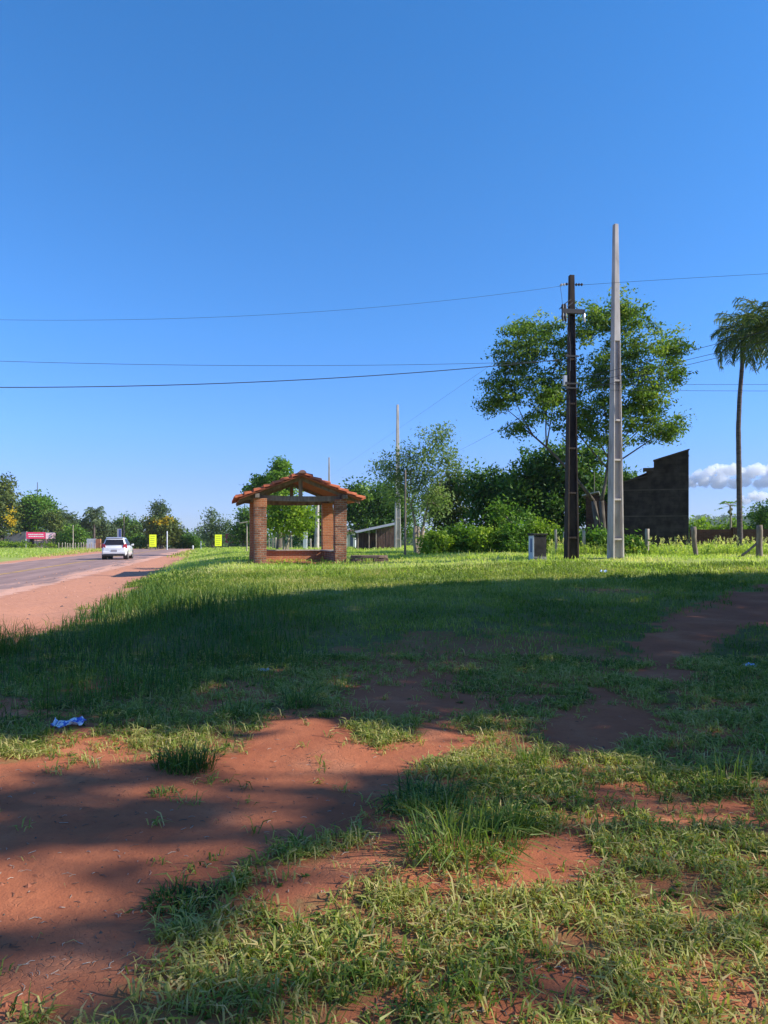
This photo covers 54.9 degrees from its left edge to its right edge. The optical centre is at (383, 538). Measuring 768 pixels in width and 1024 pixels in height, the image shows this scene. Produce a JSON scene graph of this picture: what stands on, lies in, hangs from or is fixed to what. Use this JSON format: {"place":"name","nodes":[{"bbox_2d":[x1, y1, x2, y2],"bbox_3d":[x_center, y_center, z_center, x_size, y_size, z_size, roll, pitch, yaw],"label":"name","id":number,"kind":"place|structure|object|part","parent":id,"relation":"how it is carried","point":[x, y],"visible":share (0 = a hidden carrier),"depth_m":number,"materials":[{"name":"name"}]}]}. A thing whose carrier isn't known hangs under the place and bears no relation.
{"place":"outdoors","nodes":[
{"label":"outdoors","id":0,"kind":"place"},
{"bbox_2d":[0,548,191,595],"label":"road","id":1,"kind":"structure","parent":0,"point":[9,584],"depth_m":35.33,"materials":[{"name":"grey asphalt"}]},
{"bbox_2d":[0,548,169,574],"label":"road marking","id":2,"kind":"object","parent":1,"relation":"on","point":[63,564],"visible":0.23,"depth_m":39.14,"materials":[{"name":"paint"}]},
{"bbox_2d":[9,557,176,630],"bbox_3d":[-12.663,1.412,35.414,4.552,0.124,50.716,0,0,-13],"label":"road grit","id":3,"kind":"object","parent":1,"relation":"on","point":[74,591],"visible":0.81,"depth_m":24.00,"materials":[{"name":"gravel"}]},
{"bbox_2d":[101,537,133,559],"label":"hatchback car","id":4,"kind":"object","parent":1,"relation":"on","point":[111,547],"visible":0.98,"depth_m":50.17,"materials":[{"name":"white metal"}]},
{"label":"rear window","id":5,"kind":"part","parent":4,"relation":"part of","materials":[{"name":"black glass"}]},
{"bbox_2d":[0,539,767,1023],"bbox_3d":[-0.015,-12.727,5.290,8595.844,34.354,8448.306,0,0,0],"label":"ground","id":6,"kind":"structure","parent":0,"point":[106,823],"depth_m":4.41,"materials":[{"name":"brown soil"}]},
{"bbox_2d":[0,471,24,547],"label":"flowering tree","id":7,"kind":"object","parent":6,"relation":"on","point":[9,512],"visible":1,"depth_m":113.13,"materials":[{"name":"green plant"}]},
{"bbox_2d":[4,531,26,547],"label":"boundary wall","id":8,"kind":"structure","parent":6,"relation":"on","point":[15,536],"depth_m":116.00,"materials":[{"name":"grey concrete"}]},
{"bbox_2d":[0,613,48,655],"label":"grass tuft","id":9,"kind":"object","parent":6,"relation":"on","point":[8,640],"visible":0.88,"depth_m":9.72,"materials":[{"name":"green plant"}]},
{"bbox_2d":[0,539,57,547],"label":"bush","id":10,"kind":"object","parent":6,"relation":"on","point":[15,543],"visible":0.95,"depth_m":111.31,"materials":[{"name":"green plant"}]},
{"bbox_2d":[8,489,66,535],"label":"round tree","id":11,"kind":"object","parent":6,"relation":"on","point":[33,505],"visible":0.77,"depth_m":116.85,"materials":[{"name":"green plant"}]},
{"bbox_2d":[26,532,55,547],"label":"roadside stall","id":12,"kind":"object","parent":6,"relation":"on","point":[34,537],"visible":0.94,"depth_m":112.17,"materials":[{"name":"metal"}]},
{"bbox_2d":[38,507,79,547],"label":"round tree","id":13,"kind":"object","parent":6,"relation":"on","point":[51,519],"visible":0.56,"depth_m":113.39,"materials":[{"name":"green plant"}]},
{"bbox_2d":[54,506,68,517],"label":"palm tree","id":14,"kind":"object","parent":6,"relation":"on","point":[63,510],"visible":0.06,"depth_m":127.62,"materials":[{"name":"green plant"}]},
{"bbox_2d":[50,716,85,727],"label":"litter","id":15,"kind":"object","parent":6,"relation":"on","point":[79,721],"visible":0.98,"depth_m":6.14,"materials":[{"name":"blue plastic"}]},
{"bbox_2d":[59,512,79,546],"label":"palm tree","id":16,"kind":"object","parent":6,"relation":"on","point":[70,518],"visible":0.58,"depth_m":125.61,"materials":[{"name":"green plant"}]},
{"bbox_2d":[51,521,96,546],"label":"bush","id":17,"kind":"object","parent":6,"relation":"on","point":[80,535],"visible":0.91,"depth_m":107.20,"materials":[{"name":"green plant"}]},
{"bbox_2d":[70,512,107,546],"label":"distant tree","id":18,"kind":"object","parent":6,"relation":"on","point":[85,525],"visible":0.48,"depth_m":129.45,"materials":[{"name":"green plant"}]},
{"bbox_2d":[87,539,100,548],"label":"garden wall","id":19,"kind":"structure","parent":6,"relation":"on","point":[96,543],"depth_m":104.00,"materials":[{"name":"brick"}]},
{"bbox_2d":[82,506,106,538],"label":"palm tree","id":20,"kind":"object","parent":6,"relation":"on","point":[93,515],"visible":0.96,"depth_m":127.42,"materials":[{"name":"green plant"}]},
{"bbox_2d":[89,516,121,545],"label":"distant tree","id":21,"kind":"object","parent":6,"relation":"on","point":[111,531],"visible":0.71,"depth_m":131.21,"materials":[{"name":"green plant"}]},
{"bbox_2d":[117,529,120,536],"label":"road sign","id":22,"kind":"object","parent":6,"relation":"on","point":[118,532],"visible":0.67,"depth_m":115.97,"materials":[{"name":"metal"}]},
{"bbox_2d":[123,516,124,537],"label":"street pole","id":23,"kind":"object","parent":6,"relation":"on","point":[123,526],"visible":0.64,"depth_m":111.96,"materials":[{"name":"grey wood"}]},
{"bbox_2d":[108,511,142,537],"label":"distant tree","id":24,"kind":"object","parent":6,"relation":"on","point":[130,527],"visible":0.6,"depth_m":133.67,"materials":[{"name":"green plant"}]},
{"bbox_2d":[127,531,148,548],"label":"bush","id":25,"kind":"object","parent":6,"relation":"on","point":[135,541],"visible":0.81,"depth_m":105.64,"materials":[{"name":"green plant"}]},
{"bbox_2d":[149,535,155,549],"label":"road sign","id":26,"kind":"object","parent":6,"relation":"on","point":[152,540],"visible":0.98,"depth_m":95.96,"materials":[{"name":"yellow metal"}]},
{"bbox_2d":[145,495,171,547],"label":"tall thin tree","id":27,"kind":"object","parent":6,"relation":"on","point":[156,506],"visible":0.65,"depth_m":111.56,"materials":[{"name":"green plant"}]},
{"bbox_2d":[134,513,191,548],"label":"flowering tree","id":28,"kind":"object","parent":6,"relation":"on","point":[158,527],"visible":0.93,"depth_m":102.94,"materials":[{"name":"green plant"}]},
{"bbox_2d":[147,785,184,798],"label":"grass tuft","id":29,"kind":"object","parent":6,"relation":"on","point":[164,791],"visible":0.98,"depth_m":4.63,"materials":[{"name":"green plant"}]},
{"bbox_2d":[0,564,349,742],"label":"tall grass","id":30,"kind":"structure","parent":6,"relation":"on","point":[166,602],"depth_m":10.25,"materials":[{"name":"green plant"}]},
{"bbox_2d":[136,877,219,916],"bbox_3d":[-0.911,1.602,3.312,0.378,0.082,0.328,0,0,0],"label":"grass tuft","id":31,"kind":"object","parent":6,"relation":"on","point":[169,892],"visible":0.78,"depth_m":3.32,"materials":[{"name":"green plant"}]},
{"bbox_2d":[135,736,229,776],"bbox_3d":[-1.363,1.495,5.133,0.679,0.242,0.655,0,0,0],"label":"grass tuft","id":32,"kind":"object","parent":6,"relation":"on","point":[192,760],"visible":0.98,"depth_m":5.10,"materials":[{"name":"green plant"}]},
{"bbox_2d":[168,529,205,548],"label":"bush","id":33,"kind":"object","parent":6,"relation":"on","point":[188,541],"visible":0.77,"depth_m":106.89,"materials":[{"name":"green plant"}]},
{"bbox_2d":[195,507,236,547],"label":"thin tree","id":34,"kind":"object","parent":6,"relation":"on","point":[214,528],"visible":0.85,"depth_m":104.62,"materials":[{"name":"green plant"}]},
{"bbox_2d":[215,535,221,547],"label":"road sign","id":35,"kind":"object","parent":6,"relation":"on","point":[218,540],"visible":1,"depth_m":87.98,"materials":[{"name":"yellow metal"}]},
{"bbox_2d":[222,504,271,546],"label":"shade grove tree","id":36,"kind":"object","parent":6,"relation":"on","point":[243,514],"visible":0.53,"depth_m":79.64,"materials":[{"name":"green plant"}]},
{"bbox_2d":[239,521,288,550],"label":"goal frame","id":37,"kind":"object","parent":6,"relation":"on","point":[247,536],"visible":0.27,"depth_m":51.97,"materials":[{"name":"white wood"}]},
{"bbox_2d":[239,454,297,548],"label":"round tree","id":38,"kind":"object","parent":6,"relation":"on","point":[280,469],"visible":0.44,"depth_m":61.74,"materials":[{"name":"green plant"}]},
{"bbox_2d":[248,488,320,549],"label":"young tree","id":39,"kind":"object","parent":6,"relation":"on","point":[291,517],"visible":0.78,"depth_m":46.68,"materials":[{"name":"green plant"}]},
{"bbox_2d":[274,505,320,546],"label":"shade grove tree","id":40,"kind":"object","parent":6,"relation":"on","point":[311,537],"visible":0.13,"depth_m":73.52,"materials":[{"name":"green plant"}]},
{"bbox_2d":[232,470,365,563],"bbox_3d":[-3.575,-0.632,29.702,4.896,3.844,4.649,0,0,-13],"label":"bus shelter","id":41,"kind":"object","parent":6,"relation":"on","point":[333,500],"visible":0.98,"depth_m":28.25,"materials":[{"name":"brick"}]},
{"bbox_2d":[267,677,331,709],"bbox_3d":[-0.788,1.448,6.920,0.678,0.301,0.537,0,0,13],"label":"grass tuft","id":42,"kind":"object","parent":6,"relation":"on","point":[299,700],"visible":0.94,"depth_m":6.93,"materials":[{"name":"green plant"}]},
{"bbox_2d":[303,532,306,547],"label":"gate pillar","id":43,"kind":"structure","parent":6,"relation":"on","point":[304,542],"depth_m":63.83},
{"bbox_2d":[314,505,318,547],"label":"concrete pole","id":44,"kind":"object","parent":6,"relation":"on","point":[316,542],"visible":0.54,"depth_m":65.84,"materials":[{"name":"concrete"}]},
{"bbox_2d":[328,457,329,480],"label":"utility pole","id":45,"kind":"object","parent":6,"relation":"on","point":[328,468],"visible":0.16,"depth_m":96.90,"materials":[{"name":"concrete"}]},
{"bbox_2d":[347,530,355,547],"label":"hut","id":46,"kind":"object","parent":6,"relation":"on","point":[351,541],"visible":0.26,"depth_m":78.00,"materials":[{"name":"ceramic"}]},
{"bbox_2d":[350,535,352,546],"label":"door","id":47,"kind":"structure","parent":46,"relation":"in","point":[351,539],"depth_m":77.98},
{"bbox_2d":[2,525,709,547],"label":"wood","id":48,"kind":"object","parent":6,"relation":"on","point":[286,538],"visible":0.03,"depth_m":227.84,"materials":[{"name":"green plant"}]},
{"bbox_2d":[350,555,387,562],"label":"stone slab","id":49,"kind":"structure","parent":6,"relation":"on","point":[382,558],"depth_m":28.13,"materials":[{"name":"grey stone"}]},
{"bbox_2d":[338,473,410,539],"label":"shade grove tree","id":50,"kind":"object","parent":6,"relation":"on","point":[357,514],"visible":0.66,"depth_m":69.29,"materials":[{"name":"green plant"}]},
{"bbox_2d":[355,522,394,549],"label":"shed","id":51,"kind":"structure","parent":6,"relation":"on","point":[382,538],"depth_m":62.24,"materials":[{"name":"wood"}]},
{"bbox_2d":[0,713,766,1022],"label":"ground litter","id":52,"kind":"object","parent":6,"relation":"on","point":[6,1004],"visible":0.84,"depth_m":3.35,"materials":[{"name":"plant"}]},
{"bbox_2d":[0,559,767,1023],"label":"short grass","id":53,"kind":"structure","parent":6,"relation":"on","point":[556,783],"depth_m":4.50,"materials":[{"name":"green plant"}]},
{"bbox_2d":[0,545,767,586],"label":"lawn grass","id":54,"kind":"structure","parent":6,"relation":"on","point":[218,562],"depth_m":27.65,"materials":[{"name":"green plant"}]},
{"bbox_2d":[394,404,400,548],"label":"utility pole","id":55,"kind":"object","parent":6,"relation":"on","point":[397,537],"visible":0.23,"depth_m":59.91,"materials":[{"name":"concrete"}]},
{"bbox_2d":[370,491,427,545],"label":"shade grove tree","id":56,"kind":"object","parent":6,"relation":"on","point":[408,524],"visible":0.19,"depth_m":71.23,"materials":[{"name":"green plant"}]},
{"bbox_2d":[404,470,405,555],"bbox_3d":[1.053,-1.167,37.000,0.126,4.563,0.129,0,0,0],"label":"wooden pole","id":57,"kind":"object","parent":6,"relation":"on","point":[405,514],"visible":0.93,"depth_m":36.96,"materials":[{"name":"grey wood"}]},
{"bbox_2d":[364,420,469,552],"bbox_3d":[1.787,-2.676,40.090,5.695,7.607,4.183,0,0,0],"label":"airy tree","id":58,"kind":"object","parent":6,"relation":"on","point":[395,476],"visible":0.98,"depth_m":39.72,"materials":[{"name":"green plant"}]},
{"bbox_2d":[360,764,488,822],"bbox_3d":[0.274,1.514,4.406,0.693,0.222,0.792,0,0,41],"label":"grass tuft","id":59,"kind":"object","parent":6,"relation":"on","point":[458,803],"visible":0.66,"depth_m":4.39,"materials":[{"name":"green plant"}]},
{"bbox_2d":[413,525,455,554],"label":"bush","id":60,"kind":"object","parent":6,"relation":"on","point":[433,542],"visible":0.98,"depth_m":37.01,"materials":[{"name":"green plant"}]},
{"bbox_2d":[412,468,474,532],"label":"round tree","id":61,"kind":"object","parent":6,"relation":"on","point":[449,484],"visible":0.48,"depth_m":47.48,"materials":[{"name":"green plant"}]},
{"bbox_2d":[440,519,483,552],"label":"bush","id":62,"kind":"object","parent":6,"relation":"on","point":[459,536],"visible":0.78,"depth_m":37.59,"materials":[{"name":"green plant"}]},
{"bbox_2d":[358,780,571,893],"bbox_3d":[0.436,1.437,3.761,1.043,0.330,1.040,0,0,-22],"label":"grass tuft","id":63,"kind":"object","parent":6,"relation":"on","point":[468,826],"visible":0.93,"depth_m":3.74,"materials":[{"name":"green plant"}]},
{"bbox_2d":[465,524,510,552],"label":"bush","id":64,"kind":"object","parent":6,"relation":"on","point":[483,539],"visible":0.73,"depth_m":36.53,"materials":[{"name":"green plant"}]},
{"bbox_2d":[450,456,529,530],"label":"dense tree","id":65,"kind":"object","parent":6,"relation":"on","point":[479,489],"visible":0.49,"depth_m":45.15,"materials":[{"name":"green plant"}]},
{"bbox_2d":[478,494,548,529],"bbox_3d":[6.811,-0.827,38.918,3.695,3.687,2.107,0,0,13],"label":"bush","id":66,"kind":"object","parent":6,"relation":"on","point":[500,512],"visible":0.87,"depth_m":38.84,"materials":[{"name":"green plant"}]},
{"bbox_2d":[492,517,535,552],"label":"bush","id":67,"kind":"object","parent":6,"relation":"on","point":[514,539],"visible":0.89,"depth_m":36.11,"materials":[{"name":"green plant"}]},
{"bbox_2d":[472,796,557,841],"bbox_3d":[0.696,1.523,4.030,0.533,0.189,0.512,0,0,0],"label":"grass tuft","id":68,"kind":"object","parent":6,"relation":"on","point":[527,818],"visible":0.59,"depth_m":4.01,"materials":[{"name":"green plant"}]},
{"bbox_2d":[506,740,552,767],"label":"grass tuft","id":69,"kind":"object","parent":6,"relation":"on","point":[523,755],"visible":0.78,"depth_m":5.28,"materials":[{"name":"green plant"}]},
{"bbox_2d":[527,533,547,560],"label":"meter pillar","id":70,"kind":"structure","parent":6,"relation":"on","point":[537,545],"depth_m":25.40,"materials":[{"name":"grey concrete"}]},
{"bbox_2d":[520,516,560,550],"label":"bush","id":71,"kind":"object","parent":6,"relation":"on","point":[548,529],"visible":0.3,"depth_m":36.58,"materials":[{"name":"green plant"}]},
{"bbox_2d":[487,436,607,530],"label":"dense tree","id":72,"kind":"object","parent":6,"relation":"on","point":[540,481],"visible":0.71,"depth_m":42.27,"materials":[{"name":"green plant"}]},
{"bbox_2d":[554,529,557,553],"bbox_3d":[7.214,0.278,30.998,0.141,1.343,0.123,0,0,0],"label":"fence post","id":73,"kind":"object","parent":6,"relation":"on","point":[555,533],"visible":0.69,"depth_m":30.96,"materials":[{"name":"grey wood"}]},
{"bbox_2d":[546,527,580,551],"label":"bush","id":74,"kind":"object","parent":6,"relation":"on","point":[560,533],"visible":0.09,"depth_m":34.88,"materials":[{"name":"green plant"}]},
{"bbox_2d":[559,275,584,559],"bbox_3d":[6.544,-4.058,25.945,0.950,10.400,0.464,0,0,-8],"label":"utility pole","id":75,"kind":"object","parent":6,"relation":"on","point":[571,531],"visible":0.91,"depth_m":25.93,"materials":[{"name":"wood"}]},
{"bbox_2d":[0,358,567,387],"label":"power line","id":76,"kind":"object","parent":75,"relation":"attached to","point":[275,381],"visible":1,"depth_m":24.21,"materials":[{"name":"metal"}]},
{"bbox_2d":[5,360,567,365],"bbox_3d":[-4.887,-5.862,24.000,23.049,0.817,0.012,0,0,-10],"label":"power line","id":77,"kind":"object","parent":75,"relation":"attached to","point":[269,365],"visible":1,"depth_m":24.23,"materials":[{"name":"metal"}]},
{"bbox_2d":[126,286,558,319],"bbox_3d":[-5.007,-7.776,24.000,22.813,2.225,0.009,0,0,-10],"label":"power line","id":78,"kind":"object","parent":75,"relation":"attached to","point":[332,310],"visible":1,"depth_m":24.52,"materials":[{"name":"metal"}]},
{"bbox_2d":[346,317,559,464],"bbox_3d":[-0.890,-8.601,68.000,0.010,1.277,85.270,0,0,-10],"label":"power line","id":79,"kind":"object","parent":75,"relation":"attached to","point":[468,380],"visible":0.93,"depth_m":36.54,"materials":[{"name":"metal"}]},
{"bbox_2d":[576,331,765,379],"bbox_3d":[12.422,-6.748,24.000,12.082,2.332,0.015,0,0,19],"label":"power line","id":80,"kind":"object","parent":75,"relation":"attached to","point":[670,355],"visible":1,"depth_m":24.95,"materials":[{"name":"metal"}]},
{"bbox_2d":[576,341,765,385],"bbox_3d":[12.422,-6.436,24.000,12.081,2.144,0.015,0,0,19],"label":"power line","id":81,"kind":"object","parent":75,"relation":"attached to","point":[672,363],"visible":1,"depth_m":24.92,"materials":[{"name":"metal"}]},
{"bbox_2d":[586,274,755,284],"bbox_3d":[12.976,-8.742,24.500,12.309,0.384,0.010,0,0,14],"label":"power line","id":82,"kind":"object","parent":75,"relation":"attached to","point":[667,279],"visible":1,"depth_m":25.32,"materials":[{"name":"metal"}]},
{"bbox_2d":[577,346,766,391],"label":"power line","id":83,"kind":"object","parent":75,"relation":"attached to","point":[672,368],"visible":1,"depth_m":24.92,"materials":[{"name":"metal"}]},
{"bbox_2d":[465,283,700,530],"bbox_3d":[9.114,-5.136,33.429,10.850,12.258,4.434,0,0,0],"label":"spreading tree","id":84,"kind":"object","parent":6,"relation":"on","point":[639,404],"visible":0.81,"depth_m":33.13,"materials":[{"name":"green plant"}]},
{"bbox_2d":[582,530,585,553],"bbox_3d":[8.407,0.305,31.003,0.185,1.299,0.148,0,0,0],"label":"fence post","id":85,"kind":"object","parent":6,"relation":"on","point":[583,537],"visible":0.59,"depth_m":30.95,"materials":[{"name":"grey wood"}]},
{"bbox_2d":[579,516,606,553],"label":"bush","id":86,"kind":"object","parent":6,"relation":"on","point":[593,537],"visible":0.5,"depth_m":31.33,"materials":[{"name":"green plant"}]},
{"bbox_2d":[582,472,607,532],"bbox_3d":[11.330,-1.112,39.441,1.370,4.668,3.220,0,0,17],"label":"trunk","id":87,"kind":"object","parent":6,"relation":"on","point":[589,513],"visible":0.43,"depth_m":38.09,"materials":[{"name":"wood"}]},
{"bbox_2d":[607,224,623,558],"bbox_3d":[8.237,-5.029,26.300,0.470,12.300,0.408,0,0,-16],"label":"utility pole","id":88,"kind":"object","parent":6,"relation":"on","point":[615,533],"visible":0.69,"depth_m":26.23,"materials":[{"name":"concrete"}]},
{"bbox_2d":[639,390,687,390],"bbox_3d":[13.684,-5.149,25.600,13.869,0.274,0.011,0,0,5],"label":"power line","id":89,"kind":"object","parent":88,"relation":"attached to","point":[663,390],"visible":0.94,"depth_m":25.93,"materials":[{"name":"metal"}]},
{"bbox_2d":[602,384,767,384],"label":"power line","id":90,"kind":"object","parent":88,"relation":"attached to","point":[685,384],"visible":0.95,"depth_m":25.87,"materials":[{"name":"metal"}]},
{"bbox_2d":[585,461,647,533],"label":"dense tree","id":91,"kind":"object","parent":6,"relation":"on","point":[627,475],"visible":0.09,"depth_m":44.48,"materials":[{"name":"green plant"}]},
{"bbox_2d":[624,529,652,555],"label":"bush","id":92,"kind":"object","parent":6,"relation":"on","point":[627,539],"visible":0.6,"depth_m":30.58,"materials":[{"name":"green plant"}]},
{"bbox_2d":[645,529,648,552],"bbox_3d":[11.018,0.272,31.006,0.205,1.384,0.193,0,0,0],"label":"fence post","id":93,"kind":"object","parent":6,"relation":"on","point":[646,537],"visible":0.6,"depth_m":30.93,"materials":[{"name":"grey wood"}]},
{"bbox_2d":[623,449,689,546],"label":"house","id":94,"kind":"structure","parent":6,"relation":"on","point":[655,499],"depth_m":36.86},
{"bbox_2d":[547,535,767,555],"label":"weeds","id":95,"kind":"object","parent":6,"relation":"on","point":[713,548],"visible":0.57,"depth_m":30.83,"materials":[{"name":"green plant"}]},
{"bbox_2d":[691,527,697,554],"bbox_3d":[12.595,0.231,29.999,0.308,1.445,0.234,0,0,0],"label":"fence post","id":96,"kind":"object","parent":6,"relation":"on","point":[694,538],"visible":0.79,"depth_m":29.93,"materials":[{"name":"grey wood"}]},
{"bbox_2d":[684,747,755,790],"bbox_3d":[2.150,1.487,4.790,0.466,0.273,0.407,0,0,31],"label":"grass tuft","id":97,"kind":"object","parent":6,"relation":"on","point":[721,776],"visible":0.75,"depth_m":4.75,"materials":[{"name":"green plant"}]},
{"bbox_2d":[689,509,752,528],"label":"bush","id":98,"kind":"object","parent":6,"relation":"on","point":[699,525],"visible":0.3,"depth_m":54.75,"materials":[{"name":"green plant"}]},
{"bbox_2d":[689,513,755,528],"bbox_3d":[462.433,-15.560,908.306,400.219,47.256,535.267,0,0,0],"label":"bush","id":99,"kind":"object","parent":6,"relation":"on","point":[722,518],"visible":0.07,"depth_m":938.32,"materials":[{"name":"green plant"}]},
{"bbox_2d":[689,527,767,546],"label":"brick wall","id":100,"kind":"structure","parent":6,"relation":"on","point":[706,535],"depth_m":41.81,"materials":[{"name":"brown brick"}]},
{"bbox_2d":[717,500,744,528],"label":"papaya plant","id":101,"kind":"object","parent":6,"relation":"on","point":[730,509],"visible":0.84,"depth_m":47.95,"materials":[{"name":"green plant"}]},
{"bbox_2d":[709,300,766,546],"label":"palm tree","id":102,"kind":"object","parent":6,"relation":"on","point":[732,329],"visible":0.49,"depth_m":33.92,"materials":[{"name":"green plant"}]},
{"bbox_2d":[721,296,767,373],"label":"palm tree","id":103,"kind":"object","parent":6,"relation":"on","point":[760,322],"visible":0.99,"depth_m":30.11,"materials":[{"name":"green plant"}]},
{"bbox_2d":[738,525,762,557],"bbox_3d":[13.583,0.221,27.505,0.986,1.471,0.243,0,0,0],"label":"fence post","id":104,"kind":"object","parent":6,"relation":"on","point":[759,539],"visible":0.77,"depth_m":27.43,"materials":[{"name":"grey wood"}]},
{"bbox_2d":[742,498,767,528],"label":"bush","id":105,"kind":"object","parent":6,"relation":"on","point":[760,515],"visible":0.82,"depth_m":49.78,"materials":[{"name":"green plant"}]},
{"bbox_2d":[0,0,767,538],"label":"sky","id":106,"kind":"structure","parent":0,"point":[161,161],"materials":[{"name":"blue"}]}
]}

